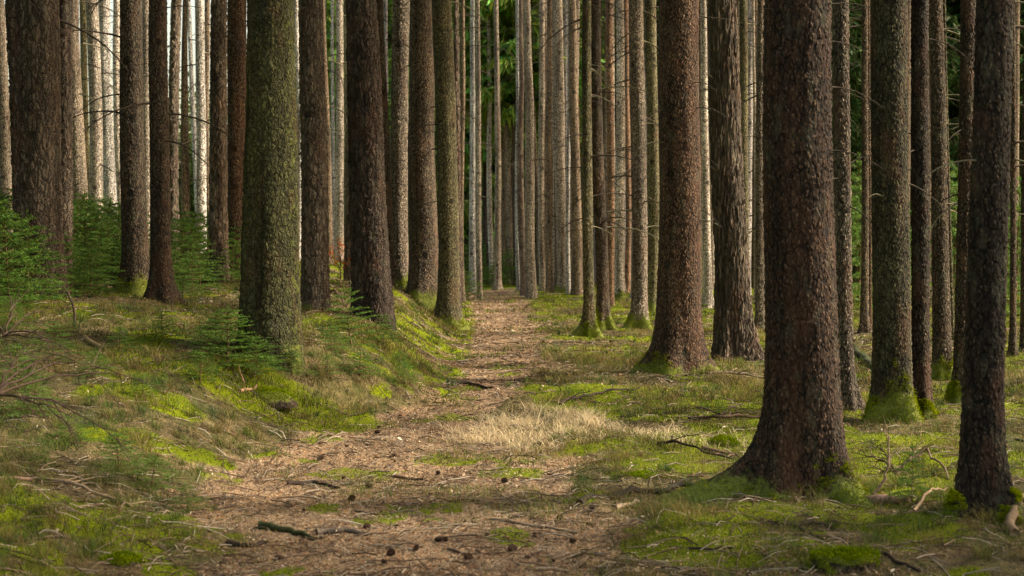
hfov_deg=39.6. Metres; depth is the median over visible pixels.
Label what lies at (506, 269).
young spruce
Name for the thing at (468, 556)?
spruce cone
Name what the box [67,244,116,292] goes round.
young spruce
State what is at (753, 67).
spruce tree
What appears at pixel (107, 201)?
young spruce
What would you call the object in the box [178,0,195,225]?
spruce tree
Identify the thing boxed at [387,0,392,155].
spruce tree
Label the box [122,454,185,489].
young spruce
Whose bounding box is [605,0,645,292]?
spruce tree
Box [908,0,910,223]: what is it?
spruce tree
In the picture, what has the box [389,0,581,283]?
spruce tree
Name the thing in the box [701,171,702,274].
spruce tree
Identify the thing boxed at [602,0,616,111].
spruce tree
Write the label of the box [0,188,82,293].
young spruce
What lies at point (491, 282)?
young spruce
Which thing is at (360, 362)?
young spruce
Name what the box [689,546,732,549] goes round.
fallen branch
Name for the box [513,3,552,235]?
spruce tree
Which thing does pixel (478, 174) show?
spruce tree
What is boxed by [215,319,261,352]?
young spruce
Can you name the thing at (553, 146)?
spruce tree
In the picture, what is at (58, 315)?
fallen branch
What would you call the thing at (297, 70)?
spruce tree
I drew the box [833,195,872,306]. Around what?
young spruce
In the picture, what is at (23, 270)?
young spruce
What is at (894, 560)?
fallen branch
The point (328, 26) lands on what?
spruce tree
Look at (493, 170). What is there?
spruce tree
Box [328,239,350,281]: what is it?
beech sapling
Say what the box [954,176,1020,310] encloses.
young spruce
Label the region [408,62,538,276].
spruce tree
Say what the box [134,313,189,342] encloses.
young spruce
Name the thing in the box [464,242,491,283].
young spruce
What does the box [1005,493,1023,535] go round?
fallen branch
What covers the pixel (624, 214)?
spruce tree
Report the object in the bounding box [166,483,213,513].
young spruce
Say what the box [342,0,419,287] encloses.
spruce tree
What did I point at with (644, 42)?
spruce tree
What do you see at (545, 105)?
spruce tree
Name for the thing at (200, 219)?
young spruce
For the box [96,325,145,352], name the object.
young spruce
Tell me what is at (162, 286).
spruce tree
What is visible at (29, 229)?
young spruce
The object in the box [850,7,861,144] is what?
spruce tree
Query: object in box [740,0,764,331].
spruce tree
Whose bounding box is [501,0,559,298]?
spruce tree
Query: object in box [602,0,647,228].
spruce tree
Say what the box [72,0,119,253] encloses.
spruce tree
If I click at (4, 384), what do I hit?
dead brush
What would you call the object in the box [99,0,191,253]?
spruce tree
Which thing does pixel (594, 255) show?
spruce tree
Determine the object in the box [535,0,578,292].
spruce tree
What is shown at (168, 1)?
sky
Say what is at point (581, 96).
spruce tree
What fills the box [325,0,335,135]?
spruce tree
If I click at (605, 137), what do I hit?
spruce tree
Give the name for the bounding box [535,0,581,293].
spruce tree
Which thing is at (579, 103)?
spruce tree
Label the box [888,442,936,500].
young spruce
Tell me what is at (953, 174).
young spruce
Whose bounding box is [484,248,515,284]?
young spruce
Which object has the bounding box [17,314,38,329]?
young spruce
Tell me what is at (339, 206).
spruce tree
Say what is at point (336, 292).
fallen branch
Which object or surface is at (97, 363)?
young spruce
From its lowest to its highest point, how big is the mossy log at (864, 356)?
0.176 m
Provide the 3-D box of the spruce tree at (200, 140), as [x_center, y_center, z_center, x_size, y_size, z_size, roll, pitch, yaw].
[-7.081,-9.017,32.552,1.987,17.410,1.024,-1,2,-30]
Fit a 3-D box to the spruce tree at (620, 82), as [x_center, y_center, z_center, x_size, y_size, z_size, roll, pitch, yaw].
[3.118,-10.172,38.014,1.967,21.810,0.997,0,2,4]
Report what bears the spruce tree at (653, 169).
on the ground at (884, 566)
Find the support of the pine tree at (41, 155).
on the ground at (884, 566)
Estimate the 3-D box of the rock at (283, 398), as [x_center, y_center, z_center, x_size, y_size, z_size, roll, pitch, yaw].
[-2.227,0.964,12.758,0.582,0.203,0.441,-1,2,-24]
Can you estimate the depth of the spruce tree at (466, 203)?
68.29 m
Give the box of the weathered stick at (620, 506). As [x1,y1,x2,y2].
[614,496,651,509]
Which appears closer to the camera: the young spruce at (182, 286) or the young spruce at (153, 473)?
the young spruce at (153, 473)
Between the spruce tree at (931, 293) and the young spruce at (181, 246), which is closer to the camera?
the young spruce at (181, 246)
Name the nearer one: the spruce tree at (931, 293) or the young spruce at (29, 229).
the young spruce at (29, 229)
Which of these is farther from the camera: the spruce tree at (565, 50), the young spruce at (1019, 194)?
the spruce tree at (565, 50)
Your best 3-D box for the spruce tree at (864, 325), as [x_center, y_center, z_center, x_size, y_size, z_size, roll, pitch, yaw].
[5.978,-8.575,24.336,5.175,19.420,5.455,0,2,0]
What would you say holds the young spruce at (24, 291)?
on the ground at (884, 566)
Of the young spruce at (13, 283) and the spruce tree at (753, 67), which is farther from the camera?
the spruce tree at (753, 67)
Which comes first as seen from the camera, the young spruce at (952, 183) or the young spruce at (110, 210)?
the young spruce at (110, 210)
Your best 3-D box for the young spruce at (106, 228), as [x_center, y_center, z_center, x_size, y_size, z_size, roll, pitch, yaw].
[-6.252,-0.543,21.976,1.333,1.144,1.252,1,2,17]
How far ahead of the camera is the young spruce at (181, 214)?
24.45 m
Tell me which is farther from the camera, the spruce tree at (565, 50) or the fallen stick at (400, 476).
the spruce tree at (565, 50)
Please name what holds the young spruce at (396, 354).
on the ground at (884, 566)
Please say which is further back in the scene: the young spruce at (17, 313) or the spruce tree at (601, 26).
the spruce tree at (601, 26)
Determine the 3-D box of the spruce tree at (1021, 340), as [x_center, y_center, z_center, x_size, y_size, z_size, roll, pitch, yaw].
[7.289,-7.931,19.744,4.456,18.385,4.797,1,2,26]
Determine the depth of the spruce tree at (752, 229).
47.38 m
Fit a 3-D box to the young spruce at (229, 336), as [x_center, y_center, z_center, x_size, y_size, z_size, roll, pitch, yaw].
[-2.549,0.444,12.833,1.099,0.605,0.898,2,-4,-27]
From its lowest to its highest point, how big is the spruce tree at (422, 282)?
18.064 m
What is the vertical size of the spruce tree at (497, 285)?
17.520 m
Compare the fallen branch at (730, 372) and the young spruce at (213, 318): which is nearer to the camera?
the young spruce at (213, 318)
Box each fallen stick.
[354,510,385,515]
[393,474,424,480]
[447,546,505,554]
[489,517,577,532]
[501,493,532,511]
[523,490,602,496]
[547,470,620,479]
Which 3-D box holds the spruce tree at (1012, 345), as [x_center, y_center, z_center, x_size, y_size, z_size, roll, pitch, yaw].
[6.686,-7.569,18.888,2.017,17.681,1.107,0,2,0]
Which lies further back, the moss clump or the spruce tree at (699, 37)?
the spruce tree at (699, 37)
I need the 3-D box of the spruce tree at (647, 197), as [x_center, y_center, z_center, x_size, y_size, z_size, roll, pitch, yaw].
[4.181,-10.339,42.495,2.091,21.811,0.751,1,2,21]
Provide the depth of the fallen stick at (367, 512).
8.59 m
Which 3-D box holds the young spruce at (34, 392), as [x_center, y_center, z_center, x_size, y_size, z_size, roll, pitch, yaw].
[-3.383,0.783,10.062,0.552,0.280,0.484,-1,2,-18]
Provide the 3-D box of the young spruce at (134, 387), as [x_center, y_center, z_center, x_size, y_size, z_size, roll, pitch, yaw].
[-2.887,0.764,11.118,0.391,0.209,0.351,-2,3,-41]
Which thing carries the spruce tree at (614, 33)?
on the ground at (884, 566)
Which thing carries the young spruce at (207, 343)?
on the ground at (884, 566)
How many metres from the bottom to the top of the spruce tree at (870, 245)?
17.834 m
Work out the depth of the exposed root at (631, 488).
9.23 m
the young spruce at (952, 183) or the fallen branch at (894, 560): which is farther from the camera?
the young spruce at (952, 183)
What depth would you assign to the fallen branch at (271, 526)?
8.06 m
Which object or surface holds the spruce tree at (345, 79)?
on the ground at (884, 566)
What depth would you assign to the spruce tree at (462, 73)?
35.85 m
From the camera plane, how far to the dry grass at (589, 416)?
11.85 m
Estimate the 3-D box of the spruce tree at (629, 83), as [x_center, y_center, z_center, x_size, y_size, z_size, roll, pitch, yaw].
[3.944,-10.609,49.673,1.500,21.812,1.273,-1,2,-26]
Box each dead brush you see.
[0,281,74,363]
[0,313,160,460]
[669,403,759,420]
[848,439,945,477]
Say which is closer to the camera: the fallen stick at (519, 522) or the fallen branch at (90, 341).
the fallen stick at (519, 522)
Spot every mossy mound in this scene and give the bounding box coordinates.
[95,548,147,566]
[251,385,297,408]
[605,469,678,478]
[707,434,739,447]
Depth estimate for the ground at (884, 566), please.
9.89 m
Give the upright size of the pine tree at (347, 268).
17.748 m
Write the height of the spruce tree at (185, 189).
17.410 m
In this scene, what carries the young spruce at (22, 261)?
on the ground at (884, 566)
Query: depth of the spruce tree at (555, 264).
43.23 m
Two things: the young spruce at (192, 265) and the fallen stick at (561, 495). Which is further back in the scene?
the young spruce at (192, 265)
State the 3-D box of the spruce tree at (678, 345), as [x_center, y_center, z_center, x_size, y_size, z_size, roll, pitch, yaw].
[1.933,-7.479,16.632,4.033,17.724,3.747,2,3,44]
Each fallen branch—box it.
[0,476,33,481]
[33,473,164,510]
[37,308,81,320]
[81,334,107,358]
[239,384,256,392]
[257,521,317,540]
[330,289,345,305]
[559,386,640,404]
[628,401,666,409]
[657,434,733,460]
[687,409,760,419]
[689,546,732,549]
[702,445,740,457]
[706,370,763,378]
[768,520,828,541]
[873,549,920,572]
[896,438,949,479]
[913,484,948,510]
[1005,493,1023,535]
[1006,437,1022,442]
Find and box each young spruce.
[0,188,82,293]
[0,188,95,274]
[0,200,70,306]
[0,204,81,306]
[0,209,77,296]
[0,272,36,306]
[0,286,8,303]
[0,293,31,325]
[0,310,14,328]
[0,341,58,380]
[0,379,66,417]
[5,301,29,321]
[14,284,42,309]
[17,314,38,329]
[22,318,91,361]
[42,415,106,448]
[64,232,110,293]
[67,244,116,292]
[71,349,118,376]
[72,188,103,257]
[72,193,120,274]
[72,202,120,250]
[72,205,118,282]
[72,214,118,284]
[73,227,119,285]
[75,216,120,279]
[76,196,120,261]
[76,204,120,275]
[77,194,149,259]
[80,214,148,274]
[84,245,128,288]
[90,432,159,475]
[93,201,149,267]
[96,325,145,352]
[122,372,166,400]
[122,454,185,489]
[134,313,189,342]
[149,205,229,275]
[149,218,222,282]
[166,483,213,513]
[168,304,286,369]
[171,207,239,275]
[171,213,233,275]
[171,247,197,291]
[171,351,231,381]
[172,231,235,287]
[175,249,216,295]
[176,277,202,303]
[176,320,245,363]
[183,210,234,267]
[185,314,235,347]
[201,238,240,286]
[205,223,240,275]
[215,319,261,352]
[229,334,286,374]
[261,337,296,362]
[275,349,318,375]
[311,324,358,352]
[311,352,348,374]
[317,285,385,348]
[340,349,389,378]
[365,314,404,344]
[386,351,415,369]
[387,363,420,385]
[464,240,494,278]
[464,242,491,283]
[464,270,488,301]
[465,248,512,282]
[476,263,509,288]
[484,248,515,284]
[484,254,515,283]
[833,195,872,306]
[850,152,911,285]
[851,176,910,299]
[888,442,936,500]
[909,159,1018,296]
[910,164,1019,300]
[910,179,1020,315]
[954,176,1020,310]
[954,195,1020,317]
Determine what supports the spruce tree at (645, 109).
on the ground at (884, 566)
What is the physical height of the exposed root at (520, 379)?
0.113 m
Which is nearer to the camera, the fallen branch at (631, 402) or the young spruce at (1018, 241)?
the fallen branch at (631, 402)
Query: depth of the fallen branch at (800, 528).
8.02 m
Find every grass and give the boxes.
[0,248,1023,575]
[419,395,750,454]
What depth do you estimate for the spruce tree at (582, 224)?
44.35 m
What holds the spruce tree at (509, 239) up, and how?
on the ground at (884, 566)
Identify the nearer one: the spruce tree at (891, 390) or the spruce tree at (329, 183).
the spruce tree at (891, 390)
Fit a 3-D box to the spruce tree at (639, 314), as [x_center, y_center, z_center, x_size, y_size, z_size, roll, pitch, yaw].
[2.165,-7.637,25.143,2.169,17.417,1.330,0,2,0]
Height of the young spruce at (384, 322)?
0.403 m
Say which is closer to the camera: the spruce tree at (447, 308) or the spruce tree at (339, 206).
the spruce tree at (447, 308)
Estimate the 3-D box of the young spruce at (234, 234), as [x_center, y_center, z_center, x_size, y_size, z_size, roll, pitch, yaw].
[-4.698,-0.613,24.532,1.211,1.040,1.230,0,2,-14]
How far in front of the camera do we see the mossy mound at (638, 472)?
9.66 m
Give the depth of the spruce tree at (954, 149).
51.20 m
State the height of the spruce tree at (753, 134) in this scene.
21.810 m
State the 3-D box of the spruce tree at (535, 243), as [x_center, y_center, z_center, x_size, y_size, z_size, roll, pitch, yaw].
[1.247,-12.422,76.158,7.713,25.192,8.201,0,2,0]
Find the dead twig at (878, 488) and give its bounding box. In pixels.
[873,416,889,494]
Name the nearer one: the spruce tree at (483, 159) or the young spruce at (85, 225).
the young spruce at (85, 225)
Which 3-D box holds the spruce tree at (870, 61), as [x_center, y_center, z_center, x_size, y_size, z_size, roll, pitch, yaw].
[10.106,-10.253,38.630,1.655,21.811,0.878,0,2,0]
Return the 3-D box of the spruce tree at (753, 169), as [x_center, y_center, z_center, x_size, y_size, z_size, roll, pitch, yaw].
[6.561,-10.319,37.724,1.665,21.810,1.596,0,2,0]
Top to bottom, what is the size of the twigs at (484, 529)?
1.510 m
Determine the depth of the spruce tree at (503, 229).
54.84 m
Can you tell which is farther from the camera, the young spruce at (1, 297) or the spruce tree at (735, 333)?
the spruce tree at (735, 333)
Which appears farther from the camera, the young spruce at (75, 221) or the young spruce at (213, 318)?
the young spruce at (75, 221)
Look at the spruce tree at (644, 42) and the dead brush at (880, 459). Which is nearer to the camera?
the dead brush at (880, 459)
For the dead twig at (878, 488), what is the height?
0.529 m
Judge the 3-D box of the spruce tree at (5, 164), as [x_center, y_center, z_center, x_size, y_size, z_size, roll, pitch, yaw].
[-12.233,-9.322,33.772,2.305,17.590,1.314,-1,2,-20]
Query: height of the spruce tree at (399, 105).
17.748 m
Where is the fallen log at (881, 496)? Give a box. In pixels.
[867,494,910,503]
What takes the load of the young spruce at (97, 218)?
on the ground at (884, 566)
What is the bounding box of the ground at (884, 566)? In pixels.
[0,244,1023,575]
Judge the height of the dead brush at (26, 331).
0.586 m
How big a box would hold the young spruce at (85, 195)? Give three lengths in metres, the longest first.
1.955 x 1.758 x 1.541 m
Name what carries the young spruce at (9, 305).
on the ground at (884, 566)
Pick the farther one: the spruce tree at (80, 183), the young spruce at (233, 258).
the spruce tree at (80, 183)
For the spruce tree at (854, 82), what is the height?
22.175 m
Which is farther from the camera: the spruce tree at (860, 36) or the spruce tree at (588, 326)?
the spruce tree at (860, 36)
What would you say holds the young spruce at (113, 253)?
on the ground at (884, 566)
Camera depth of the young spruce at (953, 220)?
29.88 m
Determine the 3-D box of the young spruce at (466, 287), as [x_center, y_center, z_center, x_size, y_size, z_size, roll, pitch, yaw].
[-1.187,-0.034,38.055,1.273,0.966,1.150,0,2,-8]
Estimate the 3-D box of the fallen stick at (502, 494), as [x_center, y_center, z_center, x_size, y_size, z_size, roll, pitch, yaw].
[0.029,1.357,8.931,0.026,0.026,0.671,-1,2,-16]
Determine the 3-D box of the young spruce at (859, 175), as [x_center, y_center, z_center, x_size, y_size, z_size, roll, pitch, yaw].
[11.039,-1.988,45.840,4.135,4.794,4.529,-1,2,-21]
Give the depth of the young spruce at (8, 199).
19.44 m
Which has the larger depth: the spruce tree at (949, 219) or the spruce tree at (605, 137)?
the spruce tree at (605, 137)
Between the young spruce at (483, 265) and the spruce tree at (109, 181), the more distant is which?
the young spruce at (483, 265)
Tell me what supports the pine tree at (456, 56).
on the ground at (884, 566)
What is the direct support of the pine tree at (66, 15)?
on the ground at (884, 566)
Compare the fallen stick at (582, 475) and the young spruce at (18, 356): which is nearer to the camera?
the fallen stick at (582, 475)
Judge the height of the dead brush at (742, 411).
0.346 m
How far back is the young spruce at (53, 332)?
12.01 m
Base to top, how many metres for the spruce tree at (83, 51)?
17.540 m
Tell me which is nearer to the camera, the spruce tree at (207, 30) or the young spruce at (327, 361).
the young spruce at (327, 361)
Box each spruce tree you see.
[0,0,13,250]
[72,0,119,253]
[72,0,173,295]
[79,0,112,198]
[79,0,119,237]
[81,0,119,239]
[81,0,241,306]
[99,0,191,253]
[111,0,120,228]
[167,0,209,253]
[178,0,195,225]
[178,0,209,259]
[188,0,209,247]
[197,0,246,279]
[235,0,306,373]
[294,0,301,258]
[295,0,346,264]
[296,0,344,231]
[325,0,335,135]
[326,0,392,199]
[328,0,343,251]
[331,0,346,213]
[332,0,346,259]
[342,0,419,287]
[378,0,482,310]
[383,0,388,116]
[385,0,463,288]
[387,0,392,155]
[388,0,482,252]
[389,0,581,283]
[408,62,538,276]
[409,0,496,330]
[434,0,605,284]
[436,157,537,271]
[459,0,510,298]
[460,0,490,302]
[463,0,486,291]
[464,1,581,234]
[465,154,537,261]
[481,123,511,280]
[482,7,506,284]
[487,0,524,289]
[494,223,535,263]
[501,0,537,290]
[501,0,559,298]
[504,0,566,290]
[505,120,512,283]
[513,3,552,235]
[518,0,581,291]
[524,0,538,284]
[531,10,593,290]
[533,1,566,286]
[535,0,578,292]
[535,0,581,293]
[535,0,639,337]
[535,1,615,238]
[545,0,581,253]
[548,0,605,295]
[552,0,581,180]
[553,0,658,330]
[565,105,606,255]
[570,0,601,276]
[576,0,631,305]
[576,0,658,329]
[578,0,616,115]
[578,22,579,141]
[580,130,595,281]
[581,0,606,222]
[600,10,631,297]
[601,0,629,299]
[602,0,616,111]
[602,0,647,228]
[603,0,616,86]
[603,0,644,145]
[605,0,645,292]
[605,0,706,312]
[614,36,657,212]
[615,0,658,150]
[615,22,659,190]
[615,151,647,249]
[629,0,743,375]
[629,63,647,225]
[644,0,647,195]
[653,0,882,507]
[698,0,712,297]
[699,0,713,309]
[699,0,756,269]
[701,0,756,197]
[701,9,707,287]
[701,58,714,289]
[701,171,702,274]
[706,0,708,81]
[707,0,763,361]
[738,0,756,303]
[739,54,764,280]
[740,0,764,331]
[747,0,753,294]
[751,146,752,286]
[753,0,756,287]
[831,0,861,220]
[831,0,871,332]
[831,0,910,327]
[831,2,861,280]
[832,0,870,411]
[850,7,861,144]
[851,0,948,423]
[854,7,959,263]
[869,0,910,295]
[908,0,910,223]
[908,0,959,380]
[908,0,967,419]
[909,0,959,340]
[909,28,959,302]
[910,0,960,242]
[918,0,1023,524]
[930,0,975,403]
[930,0,1023,356]
[947,0,1023,280]
[953,25,1023,351]
[1006,0,1019,294]
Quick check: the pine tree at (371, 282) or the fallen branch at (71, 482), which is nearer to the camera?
the fallen branch at (71, 482)
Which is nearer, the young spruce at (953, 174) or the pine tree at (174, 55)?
the pine tree at (174, 55)
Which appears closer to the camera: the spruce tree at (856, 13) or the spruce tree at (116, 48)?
the spruce tree at (116, 48)
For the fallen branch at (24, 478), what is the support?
on the ground at (884, 566)
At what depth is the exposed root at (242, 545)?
7.69 m
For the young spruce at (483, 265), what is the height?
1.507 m
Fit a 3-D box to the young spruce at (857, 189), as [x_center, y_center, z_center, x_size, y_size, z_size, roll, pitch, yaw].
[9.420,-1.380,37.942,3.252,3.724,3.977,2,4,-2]
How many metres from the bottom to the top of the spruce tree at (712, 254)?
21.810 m
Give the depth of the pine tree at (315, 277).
18.75 m
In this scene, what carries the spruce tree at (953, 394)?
on the ground at (884, 566)
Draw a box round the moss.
[0,254,1023,575]
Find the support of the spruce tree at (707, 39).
on the ground at (884, 566)
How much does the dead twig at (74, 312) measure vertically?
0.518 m
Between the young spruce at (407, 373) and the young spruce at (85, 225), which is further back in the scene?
the young spruce at (85, 225)
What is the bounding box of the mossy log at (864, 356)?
[853,344,871,369]
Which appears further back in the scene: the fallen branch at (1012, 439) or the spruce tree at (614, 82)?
the spruce tree at (614, 82)
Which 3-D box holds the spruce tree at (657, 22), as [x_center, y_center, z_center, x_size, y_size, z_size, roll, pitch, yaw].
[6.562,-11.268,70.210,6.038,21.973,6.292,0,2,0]
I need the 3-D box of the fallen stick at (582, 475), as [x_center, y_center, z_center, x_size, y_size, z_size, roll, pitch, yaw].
[0.494,1.261,9.708,0.714,0.110,0.095,2,3,40]
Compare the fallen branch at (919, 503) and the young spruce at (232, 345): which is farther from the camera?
the young spruce at (232, 345)
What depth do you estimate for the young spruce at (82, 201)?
22.46 m
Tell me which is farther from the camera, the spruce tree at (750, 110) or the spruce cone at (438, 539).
the spruce tree at (750, 110)
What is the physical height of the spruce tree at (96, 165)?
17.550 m
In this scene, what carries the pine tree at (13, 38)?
on the ground at (884, 566)
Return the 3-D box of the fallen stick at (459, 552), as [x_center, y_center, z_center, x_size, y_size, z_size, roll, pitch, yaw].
[-0.131,1.394,7.531,0.436,0.044,0.168,0,2,0]
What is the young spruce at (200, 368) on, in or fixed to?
on the ground at (884, 566)
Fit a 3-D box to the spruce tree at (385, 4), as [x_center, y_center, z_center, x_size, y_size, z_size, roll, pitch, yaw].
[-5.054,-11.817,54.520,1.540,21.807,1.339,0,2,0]
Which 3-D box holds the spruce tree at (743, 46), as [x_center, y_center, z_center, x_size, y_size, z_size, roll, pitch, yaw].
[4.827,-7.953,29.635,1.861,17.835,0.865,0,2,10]
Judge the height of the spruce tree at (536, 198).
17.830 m
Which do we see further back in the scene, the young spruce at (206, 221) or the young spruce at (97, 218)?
the young spruce at (206, 221)
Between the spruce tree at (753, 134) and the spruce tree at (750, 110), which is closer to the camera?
the spruce tree at (750, 110)
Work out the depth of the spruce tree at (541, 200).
43.79 m
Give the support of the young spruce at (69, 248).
on the ground at (884, 566)
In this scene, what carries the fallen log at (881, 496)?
on the ground at (884, 566)
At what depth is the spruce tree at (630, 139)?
43.60 m
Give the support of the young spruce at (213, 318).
on the ground at (884, 566)
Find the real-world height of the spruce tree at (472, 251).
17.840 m
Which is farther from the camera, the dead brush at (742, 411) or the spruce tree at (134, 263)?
the spruce tree at (134, 263)
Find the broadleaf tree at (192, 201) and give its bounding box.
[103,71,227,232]
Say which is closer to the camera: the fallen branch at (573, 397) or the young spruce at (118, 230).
the fallen branch at (573, 397)
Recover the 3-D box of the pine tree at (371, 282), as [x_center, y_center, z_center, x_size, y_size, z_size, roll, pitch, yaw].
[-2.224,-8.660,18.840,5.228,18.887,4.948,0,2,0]
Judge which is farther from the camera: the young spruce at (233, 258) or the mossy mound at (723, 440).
the young spruce at (233, 258)
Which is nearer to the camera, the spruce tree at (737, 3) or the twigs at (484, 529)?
the twigs at (484, 529)
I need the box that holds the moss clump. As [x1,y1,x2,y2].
[805,543,881,574]
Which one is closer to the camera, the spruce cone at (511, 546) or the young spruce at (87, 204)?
the spruce cone at (511, 546)
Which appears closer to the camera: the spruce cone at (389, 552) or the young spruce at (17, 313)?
the spruce cone at (389, 552)
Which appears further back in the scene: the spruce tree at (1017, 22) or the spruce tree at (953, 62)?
the spruce tree at (953, 62)
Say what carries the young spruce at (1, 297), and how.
on the ground at (884, 566)
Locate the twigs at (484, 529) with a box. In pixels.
[0,261,1023,575]
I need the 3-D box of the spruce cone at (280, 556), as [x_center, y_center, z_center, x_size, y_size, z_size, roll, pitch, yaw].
[-1.209,1.400,7.411,0.044,0.035,0.034,10,-23,19]
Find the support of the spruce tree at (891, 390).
on the ground at (884, 566)
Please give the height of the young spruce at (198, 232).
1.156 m
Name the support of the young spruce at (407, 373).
on the ground at (884, 566)
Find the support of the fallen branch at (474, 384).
on the ground at (884, 566)
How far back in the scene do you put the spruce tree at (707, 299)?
32.88 m
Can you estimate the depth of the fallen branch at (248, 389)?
12.55 m
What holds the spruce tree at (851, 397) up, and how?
on the ground at (884, 566)
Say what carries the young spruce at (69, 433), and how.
on the ground at (884, 566)
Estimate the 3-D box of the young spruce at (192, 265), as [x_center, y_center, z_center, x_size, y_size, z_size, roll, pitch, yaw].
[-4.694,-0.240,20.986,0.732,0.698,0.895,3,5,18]
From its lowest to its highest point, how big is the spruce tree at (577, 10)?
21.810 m
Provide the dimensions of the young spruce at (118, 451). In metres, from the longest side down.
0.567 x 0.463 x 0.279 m
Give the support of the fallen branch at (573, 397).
on the ground at (884, 566)
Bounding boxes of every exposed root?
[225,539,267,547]
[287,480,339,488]
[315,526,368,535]
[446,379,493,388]
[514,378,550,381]
[576,479,705,504]
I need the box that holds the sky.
[4,0,246,213]
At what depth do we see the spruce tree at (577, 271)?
40.25 m
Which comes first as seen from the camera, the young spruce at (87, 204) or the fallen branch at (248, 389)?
the fallen branch at (248, 389)
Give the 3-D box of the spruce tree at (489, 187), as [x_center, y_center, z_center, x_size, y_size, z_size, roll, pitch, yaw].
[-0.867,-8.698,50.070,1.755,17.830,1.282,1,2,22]
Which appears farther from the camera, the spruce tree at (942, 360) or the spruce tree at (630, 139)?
the spruce tree at (630, 139)
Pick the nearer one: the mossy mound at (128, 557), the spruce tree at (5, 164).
the mossy mound at (128, 557)
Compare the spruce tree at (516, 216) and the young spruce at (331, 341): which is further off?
the spruce tree at (516, 216)
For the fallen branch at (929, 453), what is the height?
0.244 m
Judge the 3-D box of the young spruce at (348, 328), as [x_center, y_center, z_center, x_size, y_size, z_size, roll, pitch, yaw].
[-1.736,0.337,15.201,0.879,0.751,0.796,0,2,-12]
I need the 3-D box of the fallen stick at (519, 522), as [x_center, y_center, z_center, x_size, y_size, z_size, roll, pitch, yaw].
[0.111,1.372,8.220,0.667,0.034,0.053,2,3,41]
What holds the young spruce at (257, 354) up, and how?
on the ground at (884, 566)
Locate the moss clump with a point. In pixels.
(846, 558)
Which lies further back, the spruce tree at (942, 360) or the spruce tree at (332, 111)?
the spruce tree at (332, 111)
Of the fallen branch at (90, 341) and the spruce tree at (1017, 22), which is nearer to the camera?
the fallen branch at (90, 341)
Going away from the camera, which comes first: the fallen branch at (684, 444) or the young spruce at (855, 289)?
the fallen branch at (684, 444)
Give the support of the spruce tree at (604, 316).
on the ground at (884, 566)
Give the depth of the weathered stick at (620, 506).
8.64 m
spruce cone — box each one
[275,553,283,558]
[349,495,354,500]
[363,523,369,528]
[386,549,394,555]
[413,545,418,550]
[434,536,442,541]
[464,553,472,559]
[507,544,516,550]
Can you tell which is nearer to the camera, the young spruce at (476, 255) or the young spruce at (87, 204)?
the young spruce at (87, 204)
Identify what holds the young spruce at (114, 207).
on the ground at (884, 566)
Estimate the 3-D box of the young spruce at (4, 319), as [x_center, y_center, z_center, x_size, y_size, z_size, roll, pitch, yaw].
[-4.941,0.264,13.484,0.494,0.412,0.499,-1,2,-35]
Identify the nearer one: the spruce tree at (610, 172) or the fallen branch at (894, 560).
the fallen branch at (894, 560)
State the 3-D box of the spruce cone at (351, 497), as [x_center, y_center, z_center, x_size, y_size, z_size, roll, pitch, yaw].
[-1.014,1.331,9.010,0.042,0.042,0.054,39,12,-9]
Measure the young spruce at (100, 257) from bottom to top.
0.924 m
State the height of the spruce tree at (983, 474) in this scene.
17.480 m
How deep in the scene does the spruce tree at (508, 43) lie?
49.64 m
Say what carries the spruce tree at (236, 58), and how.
on the ground at (884, 566)
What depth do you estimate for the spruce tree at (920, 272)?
12.88 m
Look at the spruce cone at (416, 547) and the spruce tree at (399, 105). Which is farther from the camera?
the spruce tree at (399, 105)
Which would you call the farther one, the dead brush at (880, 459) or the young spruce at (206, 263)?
the young spruce at (206, 263)
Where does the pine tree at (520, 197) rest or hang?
on the ground at (884, 566)
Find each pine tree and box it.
[5,0,23,276]
[15,0,131,299]
[59,0,73,286]
[168,0,192,256]
[208,0,243,283]
[298,0,330,311]
[343,30,351,280]
[345,0,396,330]
[453,0,476,314]
[500,0,533,295]
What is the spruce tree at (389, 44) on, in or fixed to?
on the ground at (884, 566)
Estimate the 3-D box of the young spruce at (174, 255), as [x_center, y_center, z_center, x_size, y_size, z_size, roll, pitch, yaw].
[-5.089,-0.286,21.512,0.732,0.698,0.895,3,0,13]
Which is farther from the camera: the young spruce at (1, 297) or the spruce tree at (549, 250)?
the spruce tree at (549, 250)
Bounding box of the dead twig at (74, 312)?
[49,281,75,322]
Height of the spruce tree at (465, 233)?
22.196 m
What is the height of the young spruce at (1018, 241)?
2.544 m
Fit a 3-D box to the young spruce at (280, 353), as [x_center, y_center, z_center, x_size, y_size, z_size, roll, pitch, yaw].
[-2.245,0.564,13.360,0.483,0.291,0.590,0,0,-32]
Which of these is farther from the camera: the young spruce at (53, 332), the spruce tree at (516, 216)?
the spruce tree at (516, 216)
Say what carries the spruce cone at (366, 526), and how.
on the ground at (884, 566)
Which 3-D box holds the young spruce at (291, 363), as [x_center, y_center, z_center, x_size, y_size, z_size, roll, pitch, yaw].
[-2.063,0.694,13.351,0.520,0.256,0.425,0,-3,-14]
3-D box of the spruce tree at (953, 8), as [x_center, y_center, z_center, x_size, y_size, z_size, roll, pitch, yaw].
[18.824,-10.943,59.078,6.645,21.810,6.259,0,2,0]
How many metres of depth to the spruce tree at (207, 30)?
39.75 m

